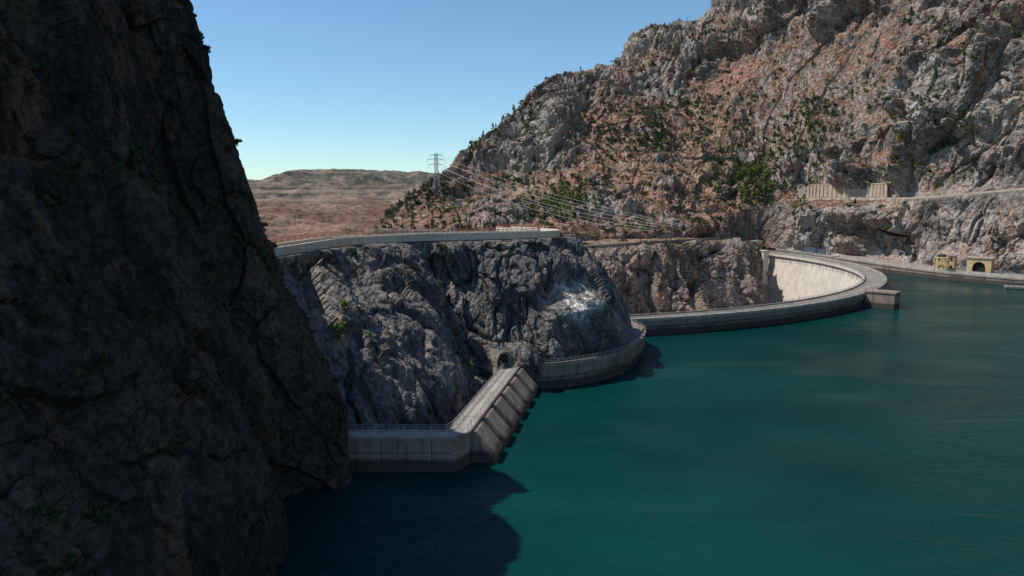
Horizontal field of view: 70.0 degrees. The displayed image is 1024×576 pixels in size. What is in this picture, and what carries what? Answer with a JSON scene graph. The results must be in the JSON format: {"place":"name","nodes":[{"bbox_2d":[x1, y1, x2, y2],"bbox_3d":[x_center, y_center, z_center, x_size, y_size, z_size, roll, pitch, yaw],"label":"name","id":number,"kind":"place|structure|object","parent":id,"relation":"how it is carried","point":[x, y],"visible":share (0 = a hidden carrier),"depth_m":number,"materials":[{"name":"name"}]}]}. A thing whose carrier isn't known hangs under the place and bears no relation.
{"place":"outdoors","nodes":[
{"label":"outdoors","id":0,"kind":"place"},
{"bbox_2d":[0,0,352,575],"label":"rock cliff","id":1,"kind":"structure","parent":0,"point":[77,445],"depth_m":105.29,"materials":[{"name":"grey stone"}]},
{"bbox_2d":[0,11,340,575],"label":"cliff bushes","id":2,"kind":"object","parent":1,"relation":"on","point":[60,515],"visible":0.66,"depth_m":105.73,"materials":[{"name":"green plant"}]},
{"bbox_2d":[268,224,559,255],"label":"clifftop road","id":3,"kind":"structure","parent":0,"point":[322,242],"depth_m":241.59,"materials":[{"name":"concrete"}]},
{"bbox_2d":[190,0,710,179],"label":"sky","id":4,"kind":"structure","parent":0,"point":[380,85],"materials":[{"name":"blue"}]},
{"bbox_2d":[276,229,631,430],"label":"rock crag","id":5,"kind":"structure","parent":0,"point":[560,297],"depth_m":220.05,"materials":[{"name":"grey stone"}]},
{"bbox_2d":[328,299,371,339],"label":"crag bushes","id":6,"kind":"object","parent":5,"relation":"on","point":[339,326],"visible":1,"depth_m":181.71,"materials":[{"name":"green plant"}]},
{"bbox_2d":[348,367,519,471],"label":"wall","id":7,"kind":"structure","parent":5,"relation":"on","point":[451,454],"depth_m":159.62,"materials":[{"name":"concrete"}]},
{"bbox_2d":[355,441,431,471],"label":"construction joints","id":8,"kind":"object","parent":7,"relation":"attached to","point":[381,456],"visible":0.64,"depth_m":159.54,"materials":[{"name":"grey concrete"}]},
{"bbox_2d":[348,366,517,437],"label":"walkway","id":9,"kind":"structure","parent":7,"relation":"on","point":[471,411],"depth_m":169.09,"materials":[{"name":"concrete"}]},
{"bbox_2d":[348,361,517,436],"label":"railing","id":10,"kind":"object","parent":9,"relation":"on","point":[431,429],"visible":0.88,"depth_m":165.08,"materials":[{"name":"metal"}]},
{"bbox_2d":[307,244,616,368],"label":"crag shrubs","id":11,"kind":"object","parent":5,"relation":"on","point":[353,251],"visible":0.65,"depth_m":214.28,"materials":[{"name":"green plant"}]},
{"bbox_2d":[484,348,510,369],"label":"tunnel portal","id":12,"kind":"object","parent":5,"relation":"in","point":[493,357],"visible":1,"depth_m":224.43,"materials":[{"name":"grey concrete"}]},
{"bbox_2d":[471,368,537,463],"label":"buttresses","id":13,"kind":"structure","parent":5,"relation":"on","point":[496,427],"depth_m":182.03,"materials":[{"name":"concrete"}]},
{"bbox_2d":[535,324,644,388],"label":"wall","id":14,"kind":"structure","parent":5,"relation":"on","point":[560,376],"depth_m":235.66,"materials":[{"name":"concrete"}]},
{"bbox_2d":[542,321,645,366],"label":"parapet","id":15,"kind":"structure","parent":14,"relation":"on","point":[636,344],"depth_m":236.37,"materials":[{"name":"concrete"}]},
{"bbox_2d":[550,319,644,362],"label":"railing","id":16,"kind":"object","parent":15,"relation":"on","point":[554,360],"visible":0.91,"depth_m":242.29,"materials":[{"name":"metal"}]},
{"bbox_2d":[247,169,965,268],"bbox_3d":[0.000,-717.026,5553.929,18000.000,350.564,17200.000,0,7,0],"label":"terrain","id":17,"kind":"structure","parent":0,"point":[305,202],"depth_m":2168.20,"materials":[{"name":"brown soil"}]},
{"bbox_2d":[275,268,1023,575],"bbox_3d":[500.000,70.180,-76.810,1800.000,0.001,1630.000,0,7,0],"label":"lake water","id":18,"kind":"structure","parent":0,"point":[865,441],"depth_m":159.14,"materials":[{"name":"teal liquid"}]},
{"bbox_2d":[1004,284,1023,288],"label":"pontoon dock","id":19,"kind":"object","parent":18,"relation":"on","point":[1013,286],"visible":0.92,"depth_m":474.17,"materials":[{"name":"metal"}]},
{"bbox_2d":[585,238,766,247],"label":"valley road","id":20,"kind":"structure","parent":0,"point":[622,244],"depth_m":588.97,"materials":[{"name":"grey asphalt"}]},
{"bbox_2d":[582,237,774,313],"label":"gorge cliff","id":21,"kind":"structure","parent":0,"point":[661,284],"depth_m":586.19,"materials":[{"name":"grey stone"}]},
{"bbox_2d":[640,225,696,245],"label":"switchyard gantry","id":22,"kind":"object","parent":21,"relation":"on","point":[682,226],"visible":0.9,"depth_m":592.43,"materials":[{"name":"metal"}]},
{"bbox_2d":[584,235,769,279],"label":"gorge shrubs","id":23,"kind":"object","parent":21,"relation":"on","point":[686,243],"visible":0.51,"depth_m":599.53,"materials":[{"name":"green plant"}]},
{"bbox_2d":[637,236,724,243],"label":"perimeter fence","id":24,"kind":"object","parent":21,"relation":"on","point":[680,239],"visible":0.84,"depth_m":604.34,"materials":[{"name":"metal"}]},
{"bbox_2d":[629,250,901,335],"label":"arch dam","id":25,"kind":"structure","parent":21,"relation":"on","point":[802,287],"depth_m":392.10,"materials":[{"name":"concrete"}]},
{"bbox_2d":[375,0,1023,272],"bbox_3d":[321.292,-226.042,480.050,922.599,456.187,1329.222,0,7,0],"label":"mountain","id":26,"kind":"structure","parent":0,"point":[963,227],"depth_m":704.89,"materials":[{"name":"grey stone"}]},
{"bbox_2d":[427,153,442,194],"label":"power pylon","id":27,"kind":"object","parent":26,"relation":"on","point":[435,168],"visible":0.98,"depth_m":762.08,"materials":[{"name":"grey metal"}]},
{"bbox_2d":[429,157,682,230],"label":"power lines","id":28,"kind":"object","parent":27,"relation":"attached to","point":[555,201],"visible":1,"depth_m":656.86,"materials":[{"name":"grey metal"}]},
{"bbox_2d":[390,57,989,229],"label":"young pines","id":29,"kind":"object","parent":26,"relation":"on","point":[750,175],"visible":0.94,"depth_m":717.62,"materials":[{"name":"green plant"}]},
{"bbox_2d":[368,0,1021,229],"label":"trees","id":30,"kind":"object","parent":26,"relation":"on","point":[632,145],"visible":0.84,"depth_m":725.23,"materials":[{"name":"green plant"}]},
{"bbox_2d":[375,0,1023,258],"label":"hillside shrubs","id":31,"kind":"object","parent":26,"relation":"on","point":[694,219],"visible":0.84,"depth_m":737.15,"materials":[{"name":"green plant"}]},
{"bbox_2d":[384,6,1023,254],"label":"hillside pines","id":32,"kind":"object","parent":26,"relation":"on","point":[765,201],"visible":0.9,"depth_m":742.95,"materials":[{"name":"green plant"}]},
{"bbox_2d":[769,247,1023,285],"bbox_3d":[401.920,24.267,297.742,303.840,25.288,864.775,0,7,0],"label":"quay road","id":33,"kind":"structure","parent":0,"point":[906,268],"depth_m":546.60,"materials":[{"name":"concrete"}]},
{"bbox_2d":[801,247,815,252],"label":"parked truck","id":34,"kind":"object","parent":33,"relation":"on","point":[809,249],"visible":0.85,"depth_m":663.77,"materials":[{"name":"blue metal"}]},
{"bbox_2d":[814,249,827,253],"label":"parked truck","id":35,"kind":"object","parent":33,"relation":"on","point":[821,251],"visible":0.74,"depth_m":651.27,"materials":[{"name":"blue metal"}]},
{"bbox_2d":[933,254,949,270],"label":"gantry crane","id":36,"kind":"object","parent":33,"relation":"on","point":[941,256],"visible":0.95,"depth_m":534.19,"materials":[{"name":"metal"}]},
{"bbox_2d":[935,255,956,269],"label":"walls","id":37,"kind":"structure","parent":33,"relation":"on","point":[953,263],"depth_m":540.15,"materials":[{"name":"beige concrete"}]},
{"bbox_2d":[790,188,1023,200],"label":"ledge road","id":38,"kind":"structure","parent":0,"point":[954,195],"depth_m":568.92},
{"bbox_2d":[809,184,888,197],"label":"wall","id":39,"kind":"structure","parent":38,"relation":"on","point":[842,192],"depth_m":671.36,"materials":[{"name":"beige concrete"}]},
{"bbox_2d":[807,183,887,197],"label":"coping and pilasters","id":40,"kind":"object","parent":39,"relation":"on","point":[810,190],"visible":0.66,"depth_m":669.11,"materials":[{"name":"beige concrete"}]},
{"bbox_2d":[966,258,994,272],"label":"walls","id":41,"kind":"structure","parent":0,"point":[989,265],"depth_m":521.47,"materials":[{"name":"beige concrete"}]},
{"bbox_2d":[972,262,984,271],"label":"doorway shadow","id":42,"kind":"object","parent":41,"relation":"attached to","point":[978,267],"visible":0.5,"depth_m":523.99},
{"bbox_2d":[966,256,995,258],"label":"roof","id":43,"kind":"structure","parent":41,"relation":"on","point":[985,257],"depth_m":522.93,"materials":[{"name":"concrete"}]}
]}

